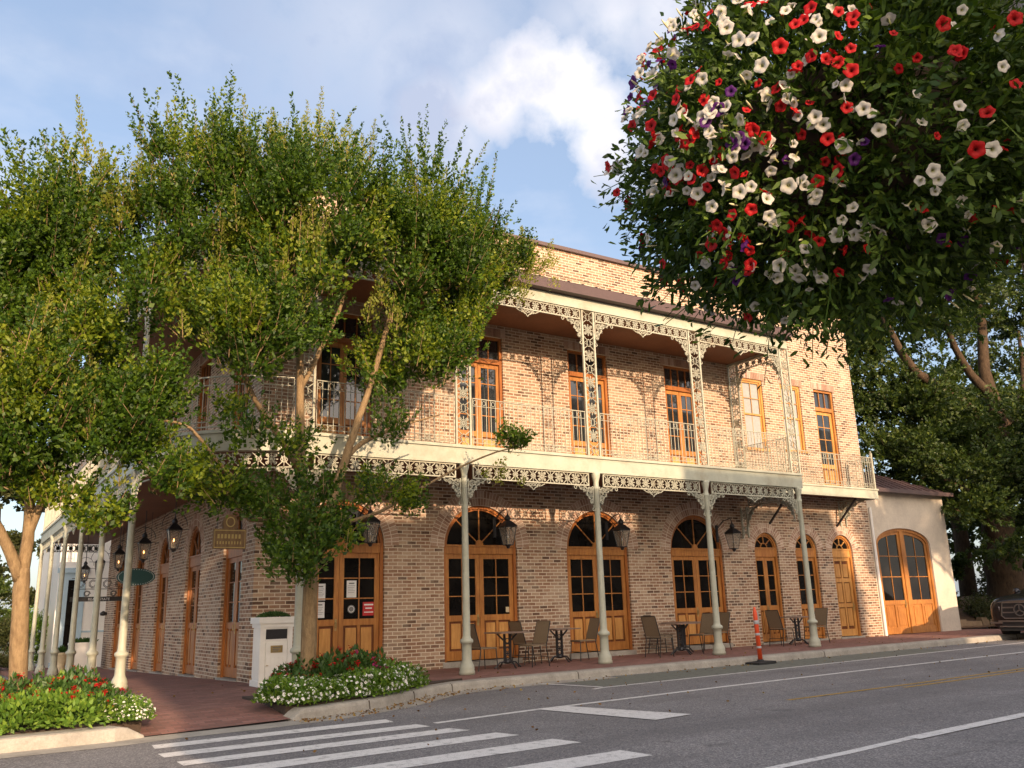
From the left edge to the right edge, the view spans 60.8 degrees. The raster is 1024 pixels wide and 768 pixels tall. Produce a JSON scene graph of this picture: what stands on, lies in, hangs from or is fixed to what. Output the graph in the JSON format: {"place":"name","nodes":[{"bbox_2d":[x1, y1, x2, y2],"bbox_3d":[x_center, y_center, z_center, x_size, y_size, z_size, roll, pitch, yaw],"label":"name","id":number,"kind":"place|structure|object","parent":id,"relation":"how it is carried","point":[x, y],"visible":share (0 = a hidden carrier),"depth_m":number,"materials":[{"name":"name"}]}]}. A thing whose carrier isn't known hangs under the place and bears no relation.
{"place":"outdoors","nodes":[
{"label":"outdoors","id":0,"kind":"place"},
{"bbox_2d":[0,627,1023,767],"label":"road","id":1,"kind":"structure","parent":0,"point":[749,726],"depth_m":10.18,"materials":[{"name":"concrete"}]},
{"bbox_2d":[0,555,12,628],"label":"shrub","id":2,"kind":"object","parent":1,"relation":"on","point":[5,587],"visible":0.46,"depth_m":36.81,"materials":[{"name":"green plant"}]},
{"bbox_2d":[0,444,46,615],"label":"background tree","id":3,"kind":"object","parent":1,"relation":"on","point":[15,535],"visible":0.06,"depth_m":46.33,"materials":[{"name":"green plant"}]},
{"bbox_2d":[0,719,141,735],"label":"planting soil","id":4,"kind":"structure","parent":1,"relation":"on","point":[134,725],"depth_m":10.67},
{"bbox_2d":[0,671,33,696],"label":"red pentas","id":5,"kind":"object","parent":4,"relation":"on","point":[4,689],"visible":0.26,"depth_m":11.10,"materials":[{"name":"green plant"}]},
{"bbox_2d":[0,690,65,735],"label":"green bedding","id":6,"kind":"object","parent":4,"relation":"on","point":[19,701],"visible":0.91,"depth_m":10.11,"materials":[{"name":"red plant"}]},
{"bbox_2d":[6,685,75,728],"bbox_3d":[-5.850,3.989,10.830,0.944,0.505,0.997,2,-15,-15],"label":"green bedding","id":7,"kind":"object","parent":4,"relation":"on","point":[41,693],"visible":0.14,"depth_m":10.87,"materials":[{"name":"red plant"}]},
{"bbox_2d":[39,663,99,694],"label":"red pentas","id":8,"kind":"object","parent":4,"relation":"on","point":[63,681],"visible":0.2,"depth_m":11.73,"materials":[{"name":"green plant"}]},
{"bbox_2d":[32,688,120,728],"bbox_3d":[-5.278,3.898,10.545,0.997,0.505,0.944,-6,-15,17],"label":"green bedding","id":9,"kind":"object","parent":4,"relation":"on","point":[74,703],"visible":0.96,"depth_m":10.37,"materials":[{"name":"green plant"}]},
{"bbox_2d":[63,673,108,720],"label":"red pentas","id":10,"kind":"object","parent":4,"relation":"on","point":[74,684],"visible":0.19,"depth_m":11.36,"materials":[{"name":"green plant"}]},
{"bbox_2d":[0,120,200,689],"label":"street elm","id":11,"kind":"object","parent":4,"relation":"on","point":[43,339],"visible":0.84,"depth_m":11.92,"materials":[{"name":"green plant"}]},
{"bbox_2d":[82,680,134,719],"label":"red pentas","id":12,"kind":"object","parent":4,"relation":"on","point":[109,691],"visible":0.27,"depth_m":11.15,"materials":[{"name":"green plant"}]},
{"bbox_2d":[96,693,156,721],"bbox_3d":[-4.859,4.059,10.974,0.713,0.321,0.729,7,-17,-30],"label":"white vinca","id":13,"kind":"object","parent":4,"relation":"on","point":[122,699],"visible":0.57,"depth_m":10.91,"materials":[{"name":"green plant"}]},
{"bbox_2d":[111,702,154,721],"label":"white vinca","id":14,"kind":"object","parent":4,"relation":"on","point":[136,709],"visible":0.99,"depth_m":10.66,"materials":[{"name":"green plant"}]},
{"bbox_2d":[0,725,143,753],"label":"kerb","id":15,"kind":"structure","parent":1,"relation":"on","point":[51,739],"depth_m":10.02,"materials":[{"name":"concrete"}]},
{"bbox_2d":[138,699,289,735],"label":"pavement ramp","id":16,"kind":"structure","parent":1,"relation":"on","point":[175,718],"depth_m":11.83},
{"bbox_2d":[0,677,615,758],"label":"gutter","id":17,"kind":"object","parent":1,"relation":"on","point":[138,740],"visible":0.93,"depth_m":11.03,"materials":[{"name":"concrete"}]},
{"bbox_2d":[242,678,461,714],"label":"planting soil","id":18,"kind":"structure","parent":1,"relation":"on","point":[283,709],"depth_m":12.55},
{"bbox_2d":[250,673,309,705],"bbox_3d":[-3.245,4.306,12.340,0.839,0.420,0.857,-6,-15,17],"label":"white vinca","id":19,"kind":"object","parent":18,"relation":"on","point":[282,681],"visible":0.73,"depth_m":12.14,"materials":[{"name":"green plant"}]},
{"bbox_2d":[2,70,560,672],"bbox_3d":[-3.008,-0.189,14.878,10.040,10.549,4.825,7,-17,-32],"label":"street elm","id":20,"kind":"object","parent":18,"relation":"on","point":[256,208],"visible":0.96,"depth_m":13.61,"materials":[{"name":"green plant"}]},
{"bbox_2d":[277,685,319,706],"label":"white vinca","id":21,"kind":"object","parent":18,"relation":"on","point":[305,698],"visible":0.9,"depth_m":12.00,"materials":[{"name":"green plant"}]},
{"bbox_2d":[275,652,325,676],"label":"red pentas","id":22,"kind":"object","parent":18,"relation":"on","point":[292,667],"visible":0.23,"depth_m":13.34,"materials":[{"name":"green plant"}]},
{"bbox_2d":[280,676,332,704],"bbox_3d":[-2.933,4.334,12.351,0.713,0.384,0.729,5,-16,-25],"label":"white vinca","id":23,"kind":"object","parent":18,"relation":"on","point":[312,683],"visible":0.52,"depth_m":12.26,"materials":[{"name":"green plant"}]},
{"bbox_2d":[309,651,353,696],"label":"red pentas","id":24,"kind":"object","parent":18,"relation":"on","point":[330,670],"visible":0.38,"depth_m":13.18,"materials":[{"name":"green plant"}]},
{"bbox_2d":[317,677,350,701],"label":"white vinca","id":25,"kind":"object","parent":18,"relation":"on","point":[332,684],"visible":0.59,"depth_m":12.54,"materials":[{"name":"green plant"}]},
{"bbox_2d":[330,671,378,698],"bbox_3d":[-2.383,4.492,13.063,0.797,0.408,0.814,-14,-19,40],"label":"white vinca","id":26,"kind":"object","parent":18,"relation":"on","point":[351,679],"visible":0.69,"depth_m":12.87,"materials":[{"name":"green plant"}]},
{"bbox_2d":[343,651,385,671],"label":"red pentas","id":27,"kind":"object","parent":18,"relation":"on","point":[352,661],"visible":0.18,"depth_m":13.75,"materials":[{"name":"green plant"}]},
{"bbox_2d":[350,648,388,670],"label":"magenta pentas","id":28,"kind":"object","parent":18,"relation":"on","point":[363,655],"visible":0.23,"depth_m":13.83,"materials":[{"name":"green plant"}]},
{"bbox_2d":[348,666,400,696],"bbox_3d":[-2.170,4.532,13.325,0.857,0.465,0.839,-14,-19,40],"label":"white vinca","id":29,"kind":"object","parent":18,"relation":"on","point":[378,675],"visible":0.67,"depth_m":13.19,"materials":[{"name":"green plant"}]},
{"bbox_2d":[370,667,409,694],"bbox_3d":[-2.043,4.636,13.649,0.839,0.402,0.857,2,-15,-13],"label":"white vinca","id":30,"kind":"object","parent":18,"relation":"on","point":[404,685],"visible":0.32,"depth_m":13.52,"materials":[{"name":"green plant"}]},
{"bbox_2d":[376,662,415,692],"bbox_3d":[-2.043,4.702,14.001,0.965,0.467,0.986,-4,-15,10],"label":"white vinca","id":31,"kind":"object","parent":18,"relation":"on","point":[409,679],"visible":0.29,"depth_m":14.01,"materials":[{"name":"green plant"}]},
{"bbox_2d":[385,661,424,688],"bbox_3d":[-1.839,4.791,14.377,0.857,0.473,0.839,7,-17,-31],"label":"white vinca","id":32,"kind":"object","parent":18,"relation":"on","point":[420,682],"visible":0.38,"depth_m":14.28,"materials":[{"name":"green plant"}]},
{"bbox_2d":[152,719,649,767],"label":"crosswalk","id":33,"kind":"structure","parent":1,"relation":"on","point":[593,759],"depth_m":9.04,"materials":[{"name":"white paint"}]},
{"bbox_2d":[138,635,1023,752],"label":"fallen leaves","id":34,"kind":"object","parent":1,"relation":"on","point":[374,710],"visible":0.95,"depth_m":13.92,"materials":[{"name":"brown plant"}]},
{"bbox_2d":[539,706,688,719],"bbox_3d":[1.283,4.317,11.511,0.674,0.006,2.165,11,-19,-41],"label":"stop line","id":35,"kind":"object","parent":1,"relation":"on","point":[630,713],"visible":1,"depth_m":11.35,"materials":[{"name":"white paint"}]},
{"bbox_2d":[284,632,1023,720],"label":"kerb","id":36,"kind":"structure","parent":1,"relation":"on","point":[326,709],"depth_m":16.94,"materials":[{"name":"concrete"}]},
{"bbox_2d":[434,652,1022,722],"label":"lane line","id":37,"kind":"object","parent":1,"relation":"on","point":[699,689],"visible":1,"depth_m":13.86,"materials":[{"name":"white paint"}]},
{"bbox_2d":[567,649,946,686],"bbox_3d":[5.952,6.000,18.709,11.423,0.060,1.480,8,-17,-32],"label":"parking strip","id":38,"kind":"object","parent":1,"relation":"on","point":[640,678],"visible":1,"depth_m":17.83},
{"bbox_2d":[745,607,776,664],"bbox_3d":[5.371,5.498,19.099,0.540,1.200,0.400,5,-16,-32],"label":"delineator post","id":39,"kind":"object","parent":38,"relation":"on","point":[760,661],"visible":1,"depth_m":19.01,"materials":[{"name":"orange plastic"}]},
{"bbox_2d":[594,642,1023,688],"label":"parking line","id":40,"kind":"object","parent":1,"relation":"on","point":[792,667],"visible":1,"depth_m":17.60,"materials":[{"name":"white paint"}]},
{"bbox_2d":[766,737,914,767],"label":"lane line","id":41,"kind":"object","parent":1,"relation":"on","point":[840,753],"visible":1,"depth_m":7.89,"materials":[{"name":"white paint"}]},
{"bbox_2d":[788,668,1023,699],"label":"yellow line","id":42,"kind":"object","parent":1,"relation":"on","point":[903,684],"visible":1,"depth_m":13.58,"materials":[{"name":"paint"}]},
{"bbox_2d":[944,513,970,581],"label":"tree","id":43,"kind":"object","parent":1,"relation":"on","point":[958,561],"visible":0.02,"depth_m":42.32,"materials":[{"name":"plant"}]},
{"bbox_2d":[899,357,1023,596],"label":"background tree","id":44,"kind":"object","parent":1,"relation":"on","point":[961,542],"visible":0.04,"depth_m":46.08,"materials":[{"name":"plant"}]},
{"bbox_2d":[907,712,1023,738],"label":"lane line","id":45,"kind":"object","parent":1,"relation":"on","point":[960,727],"visible":1,"depth_m":9.19,"materials":[{"name":"white paint"}]},
{"bbox_2d":[980,0,1023,274],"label":"basket post","id":46,"kind":"object","parent":1,"relation":"on","point":[1019,5],"visible":0.1,"depth_m":2.27,"materials":[{"name":"black metal"}]},
{"bbox_2d":[591,0,1023,389],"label":"hanging basket","id":47,"kind":"object","parent":46,"relation":"hanging from","point":[852,167],"visible":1,"depth_m":1.91,"materials":[{"name":"plant"}]},
{"bbox_2d":[990,588,1023,633],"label":"parked car","id":48,"kind":"object","parent":1,"relation":"on","point":[1007,612],"visible":0.97,"depth_m":24.75,"materials":[{"name":"black paint"}]},
{"bbox_2d":[0,629,1023,705],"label":"pavement","id":49,"kind":"structure","parent":0,"point":[160,688],"depth_m":19.27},
{"bbox_2d":[0,615,38,669],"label":"shrub","id":50,"kind":"object","parent":49,"relation":"on","point":[4,634],"visible":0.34,"depth_m":35.09,"materials":[{"name":"green plant"}]},
{"bbox_2d":[0,605,48,668],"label":"shrub","id":51,"kind":"object","parent":49,"relation":"on","point":[38,628],"visible":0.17,"depth_m":37.67,"materials":[{"name":"green plant"}]},
{"bbox_2d":[57,645,66,673],"bbox_3d":[-14.388,8.774,27.867,0.540,0.887,0.540,7,-17,-32],"label":"plant urn","id":52,"kind":"object","parent":49,"relation":"on","point":[61,659],"visible":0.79,"depth_m":27.72,"materials":[{"name":"beige ceramic"}]},
{"bbox_2d":[33,453,117,667],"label":"white house","id":53,"kind":"structure","parent":49,"relation":"on","point":[84,620],"depth_m":36.98,"materials":[{"name":"paint"}]},
{"bbox_2d":[48,568,88,667],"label":"door","id":54,"kind":"structure","parent":53,"relation":"in","point":[66,610],"depth_m":36.54,"materials":[{"name":"blue paint"}]},
{"bbox_2d":[68,637,99,670],"bbox_3d":[-15.154,9.520,30.893,1.009,1.128,0.662,7,-17,-32],"label":"planter box","id":55,"kind":"object","parent":49,"relation":"on","point":[81,648],"visible":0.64,"depth_m":30.67,"materials":[{"name":"white paint"}]},
{"bbox_2d":[249,610,293,687],"bbox_3d":[-4.448,4.884,16.195,0.682,1.346,0.572,7,-17,-32],"label":"litter cabinet","id":56,"kind":"object","parent":49,"relation":"on","point":[272,637],"visible":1,"depth_m":16.00,"materials":[{"name":"white paint"}]},
{"bbox_2d":[28,191,883,688],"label":"brick building","id":57,"kind":"structure","parent":49,"relation":"on","point":[672,443],"depth_m":21.99,"materials":[{"name":"brown brick"}]},
{"bbox_2d":[70,531,123,601],"bbox_3d":[-12.741,5.583,27.130,1.600,2.270,0.035,7,-17,-32],"label":"scroll sign","id":58,"kind":"object","parent":57,"relation":"hanging from","point":[107,598],"visible":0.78,"depth_m":26.95,"materials":[{"name":"black metal"}]},
{"bbox_2d":[108,556,123,669],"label":"arched door","id":59,"kind":"structure","parent":57,"relation":"in","point":[118,606],"depth_m":30.56,"materials":[{"name":"brown wood"}]},
{"bbox_2d":[126,548,143,671],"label":"arched door","id":60,"kind":"structure","parent":57,"relation":"in","point":[139,589],"depth_m":27.58,"materials":[{"name":"brown wood"}]},
{"bbox_2d":[116,513,154,585],"bbox_3d":[-9.766,4.293,22.810,0.940,1.900,0.045,7,-17,-32],"label":"oval sign","id":61,"kind":"object","parent":57,"relation":"hanging from","point":[139,576],"visible":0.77,"depth_m":22.66,"materials":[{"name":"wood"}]},
{"bbox_2d":[134,511,157,562],"bbox_3d":[-9.226,3.831,21.945,0.634,1.292,0.308,7,-17,-32],"label":"lantern","id":62,"kind":"object","parent":57,"relation":"hanging from","point":[144,540],"visible":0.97,"depth_m":21.88,"materials":[{"name":"black metal"}]},
{"bbox_2d":[149,538,168,673],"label":"arched door","id":63,"kind":"structure","parent":57,"relation":"in","point":[164,569],"depth_m":24.71,"materials":[{"name":"brown wood"}]},
{"bbox_2d":[162,493,189,551],"bbox_3d":[-7.405,3.040,19.185,0.634,1.292,0.308,7,-17,-32],"label":"lantern","id":64,"kind":"object","parent":57,"relation":"hanging from","point":[174,526],"visible":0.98,"depth_m":19.10,"materials":[{"name":"black metal"}]},
{"bbox_2d":[178,526,200,677],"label":"arched door","id":65,"kind":"structure","parent":57,"relation":"in","point":[189,648],"depth_m":21.80,"materials":[{"name":"brown wood"}]},
{"bbox_2d":[198,359,211,430],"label":"gallery door","id":66,"kind":"structure","parent":57,"relation":"in","point":[206,369],"depth_m":23.17,"materials":[{"name":"brown wood"}]},
{"bbox_2d":[215,512,242,681],"bbox_3d":[-5.930,4.520,18.664,0.230,3.627,1.600,7,-17,-32],"label":"arched door","id":67,"kind":"structure","parent":57,"relation":"in","point":[233,570],"depth_m":18.81,"materials":[{"name":"brown wood"}]},
{"bbox_2d":[212,505,246,548],"bbox_3d":[-5.374,2.760,16.847,0.835,0.840,0.067,7,-17,-32],"label":"hanging sign","id":68,"kind":"object","parent":57,"relation":"attached to","point":[229,535],"visible":0.93,"depth_m":16.76,"materials":[{"name":"brown wood"}]},
{"bbox_2d":[234,362,249,428],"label":"gallery door","id":69,"kind":"structure","parent":57,"relation":"in","point":[241,390],"depth_m":20.08,"materials":[{"name":"brown wood"}]},
{"bbox_2d":[294,500,382,660],"bbox_3d":[-3.630,4.267,18.362,2.070,3.660,0.230,7,-17,-32],"label":"arched door","id":70,"kind":"structure","parent":57,"relation":"in","point":[338,626],"depth_m":18.51,"materials":[{"name":"brown wood"}]},
{"bbox_2d":[315,310,372,435],"bbox_3d":[-3.762,0.002,19.474,1.320,3.280,0.115,7,-17,-32],"label":"gallery door","id":71,"kind":"structure","parent":57,"relation":"in","point":[327,370],"depth_m":19.49,"materials":[{"name":"brown wood"}]},
{"bbox_2d":[357,505,380,546],"bbox_3d":[-3.086,2.993,18.481,0.343,0.911,0.788,7,-17,-32],"label":"lantern","id":72,"kind":"object","parent":57,"relation":"hanging from","point":[374,520],"visible":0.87,"depth_m":18.25,"materials":[{"name":"black metal"}]},
{"bbox_2d":[457,336,503,447],"bbox_3d":[-0.817,0.388,21.306,1.320,3.280,0.115,7,-17,-32],"label":"gallery door","id":73,"kind":"structure","parent":57,"relation":"in","point":[488,367],"depth_m":21.47,"materials":[{"name":"brown wood"}]},
{"bbox_2d":[443,506,522,668],"bbox_3d":[-0.736,4.619,20.170,2.070,3.602,0.230,7,-17,-32],"label":"arched door","id":74,"kind":"structure","parent":57,"relation":"in","point":[492,565],"depth_m":20.21,"materials":[{"name":"brown wood"}]},
{"bbox_2d":[492,509,517,547],"bbox_3d":[-0.217,3.370,20.266,0.343,0.911,0.788,7,-17,-32],"label":"lantern","id":75,"kind":"object","parent":57,"relation":"hanging from","point":[507,523],"visible":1,"depth_m":20.09,"materials":[{"name":"black metal"}]},
{"bbox_2d":[567,350,610,456],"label":"gallery door","id":76,"kind":"structure","parent":57,"relation":"in","point":[574,358],"depth_m":23.16,"materials":[{"name":"brown wood"}]},
{"bbox_2d":[567,511,636,658],"bbox_3d":[2.158,4.990,21.973,2.070,3.584,0.230,7,-17,-32],"label":"arched door","id":77,"kind":"structure","parent":57,"relation":"in","point":[581,540],"depth_m":22.00,"materials":[{"name":"brown wood"}]},
{"bbox_2d":[605,514,629,549],"bbox_3d":[2.619,3.742,22.029,0.343,0.911,0.788,7,-17,-32],"label":"lantern","id":78,"kind":"object","parent":57,"relation":"hanging from","point":[621,526],"visible":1,"depth_m":21.85,"materials":[{"name":"black metal"}]},
{"bbox_2d":[663,365,701,464],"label":"gallery door","id":79,"kind":"structure","parent":57,"relation":"in","point":[678,395],"depth_m":24.92,"materials":[{"name":"brown wood"}]},
{"bbox_2d":[670,515,733,650],"bbox_3d":[5.052,5.361,23.776,2.070,3.566,0.230,7,-17,-32],"label":"arched door","id":80,"kind":"structure","parent":57,"relation":"in","point":[689,549],"depth_m":23.80,"materials":[{"name":"brown wood"}]},
{"bbox_2d":[715,518,741,551],"bbox_3d":[5.927,4.176,24.087,0.343,0.911,0.788,7,-17,-32],"label":"lantern","id":81,"kind":"object","parent":57,"relation":"hanging from","point":[732,530],"visible":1,"depth_m":23.91,"materials":[{"name":"black metal"}]},
{"bbox_2d":[741,378,769,451],"bbox_3d":[7.315,0.933,26.445,1.040,2.230,0.190,7,-17,-32],"label":"sash window","id":82,"kind":"structure","parent":57,"relation":"in","point":[752,397],"depth_m":26.57,"materials":[{"name":"brown wood"}]},
{"bbox_2d":[755,533,789,644],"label":"arched door","id":83,"kind":"structure","parent":57,"relation":"in","point":[768,578],"depth_m":25.26,"materials":[{"name":"brown wood"}]},
{"bbox_2d":[780,384,808,453],"bbox_3d":[8.774,1.091,27.362,1.040,2.160,0.190,7,-17,-32],"label":"sash window","id":84,"kind":"structure","parent":57,"relation":"in","point":[795,392],"depth_m":27.49,"materials":[{"name":"brown wood"}]},
{"bbox_2d":[795,534,828,641],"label":"arched door","id":85,"kind":"structure","parent":57,"relation":"in","point":[812,559],"depth_m":26.18,"materials":[{"name":"brown wood"}]},
{"bbox_2d":[813,390,841,485],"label":"gallery door","id":86,"kind":"structure","parent":57,"relation":"in","point":[822,399],"depth_m":28.23,"materials":[{"name":"brown wood"}]},
{"bbox_2d":[832,535,864,638],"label":"arched door","id":87,"kind":"structure","parent":57,"relation":"in","point":[841,550],"depth_m":27.01,"materials":[{"name":"brown wood"}]},
{"bbox_2d":[462,624,498,671],"bbox_3d":[-0.669,5.482,18.203,0.600,0.941,0.472,10,-18,-37],"label":"cafe chair","id":88,"kind":"object","parent":49,"relation":"on","point":[475,643],"visible":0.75,"depth_m":18.05,"materials":[{"name":"brown"}]},
{"bbox_2d":[484,631,529,668],"bbox_3d":[-0.097,5.663,18.599,0.720,0.737,0.720,7,-17,-32],"label":"cafe table","id":89,"kind":"object","parent":49,"relation":"on","point":[505,652],"visible":0.99,"depth_m":18.58,"materials":[{"name":"black metal"}]},
{"bbox_2d":[508,621,541,664],"bbox_3d":[0.290,5.814,19.640,0.600,0.941,0.472,10,-18,-37],"label":"cafe chair","id":90,"kind":"object","parent":49,"relation":"on","point":[518,639],"visible":0.83,"depth_m":19.56,"materials":[{"name":"brown"}]},
{"bbox_2d":[518,621,550,667],"bbox_3d":[0.489,5.615,18.886,0.600,0.941,0.472,11,-19,-40],"label":"cafe chair","id":91,"kind":"object","parent":49,"relation":"on","point":[541,633],"visible":1,"depth_m":19.00,"materials":[{"name":"brown"}]},
{"bbox_2d":[548,628,580,662],"bbox_3d":[1.080,5.948,19.885,0.720,0.737,0.720,8,-18,-34],"label":"cafe table","id":92,"kind":"object","parent":49,"relation":"on","point":[560,655],"visible":0.98,"depth_m":19.86,"materials":[{"name":"black metal"}]},
{"bbox_2d":[570,618,599,660],"bbox_3d":[1.712,5.939,20.320,0.600,0.941,0.472,6,-16,-26],"label":"cafe chair","id":93,"kind":"object","parent":49,"relation":"on","point":[593,628],"visible":0.88,"depth_m":20.39,"materials":[{"name":"brown"}]},
{"bbox_2d":[641,616,673,657],"bbox_3d":[3.421,5.947,20.580,0.600,0.941,0.472,11,-19,-40],"label":"cafe chair","id":94,"kind":"object","parent":49,"relation":"on","point":[650,627],"visible":1,"depth_m":20.50,"materials":[{"name":"brown"}]},
{"bbox_2d":[658,622,700,654],"bbox_3d":[4.081,6.170,21.148,0.720,0.737,0.720,7,-17,-29],"label":"cafe table","id":95,"kind":"object","parent":49,"relation":"on","point":[679,642],"visible":0.98,"depth_m":21.12,"materials":[{"name":"black metal"}]},
{"bbox_2d":[689,613,713,653],"bbox_3d":[4.716,6.158,21.577,0.600,0.941,0.472,10,-18,-37],"label":"cafe chair","id":96,"kind":"object","parent":49,"relation":"on","point":[706,622],"visible":0.77,"depth_m":21.74,"materials":[{"name":"brown"}]},
{"bbox_2d":[704,612,731,650],"bbox_3d":[5.308,6.384,22.541,0.600,0.941,0.472,6,-16,-26],"label":"cafe chair","id":97,"kind":"object","parent":49,"relation":"on","point":[724,619],"visible":0.6,"depth_m":22.59,"materials":[{"name":"brown"}]},
{"bbox_2d":[765,610,795,646],"bbox_3d":[7.210,6.564,23.501,0.600,0.941,0.472,8,-18,-34],"label":"cafe chair","id":98,"kind":"object","parent":49,"relation":"on","point":[773,620],"visible":1,"depth_m":23.42,"materials":[{"name":"brown"}]},
{"bbox_2d":[780,616,808,644],"bbox_3d":[7.832,6.760,23.946,0.720,0.737,0.720,7,-17,-32],"label":"cafe table","id":99,"kind":"object","parent":49,"relation":"on","point":[798,632],"visible":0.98,"depth_m":23.92,"materials":[{"name":"black metal"}]},
{"bbox_2d":[804,608,829,641],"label":"cafe chair","id":100,"kind":"object","parent":49,"relation":"on","point":[821,614],"visible":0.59,"depth_m":24.54,"materials":[{"name":"brown"}]},
{"bbox_2d":[863,471,960,635],"bbox_3d":[11.593,6.279,31.964,4.500,6.616,7.500,7,-17,-32],"label":"plaster annex","id":101,"kind":"object","parent":49,"relation":"on","point":[913,567],"visible":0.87,"depth_m":29.09,"materials":[{"name":"paint"}]},
{"bbox_2d":[876,528,940,634],"bbox_3d":[12.946,6.440,28.689,2.920,3.350,0.127,7,-17,-32],"label":"arched door","id":102,"kind":"structure","parent":101,"relation":"in","point":[906,574],"depth_m":28.71,"materials":[{"name":"brown wood"}]},
{"bbox_2d":[0,0,1023,616],"label":"sky","id":103,"kind":"structure","parent":0,"point":[544,81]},
{"bbox_2d":[957,596,994,627],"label":"earth bank","id":104,"kind":"structure","parent":0,"point":[963,615],"depth_m":32.32,"materials":[{"name":"brown soil"}]},
{"bbox_2d":[756,226,1023,628],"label":"live oak","id":105,"kind":"object","parent":104,"relation":"on","point":[983,471],"visible":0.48,"depth_m":33.19,"materials":[{"name":"green plant"}]},
{"bbox_2d":[960,617,995,628],"bbox_3d":[18.841,8.830,32.632,9.158,0.360,0.329,7,-17,-32],"label":"stone edging","id":106,"kind":"object","parent":104,"relation":"on","point":[979,621],"visible":0.41,"depth_m":31.12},
{"bbox_2d":[958,590,999,628],"bbox_3d":[17.342,8.303,32.186,1.602,1.475,2.459,-11,-17,33],"label":"shrub","id":107,"kind":"object","parent":104,"relation":"on","point":[980,606],"visible":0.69,"depth_m":31.89,"materials":[{"name":"green plant"}]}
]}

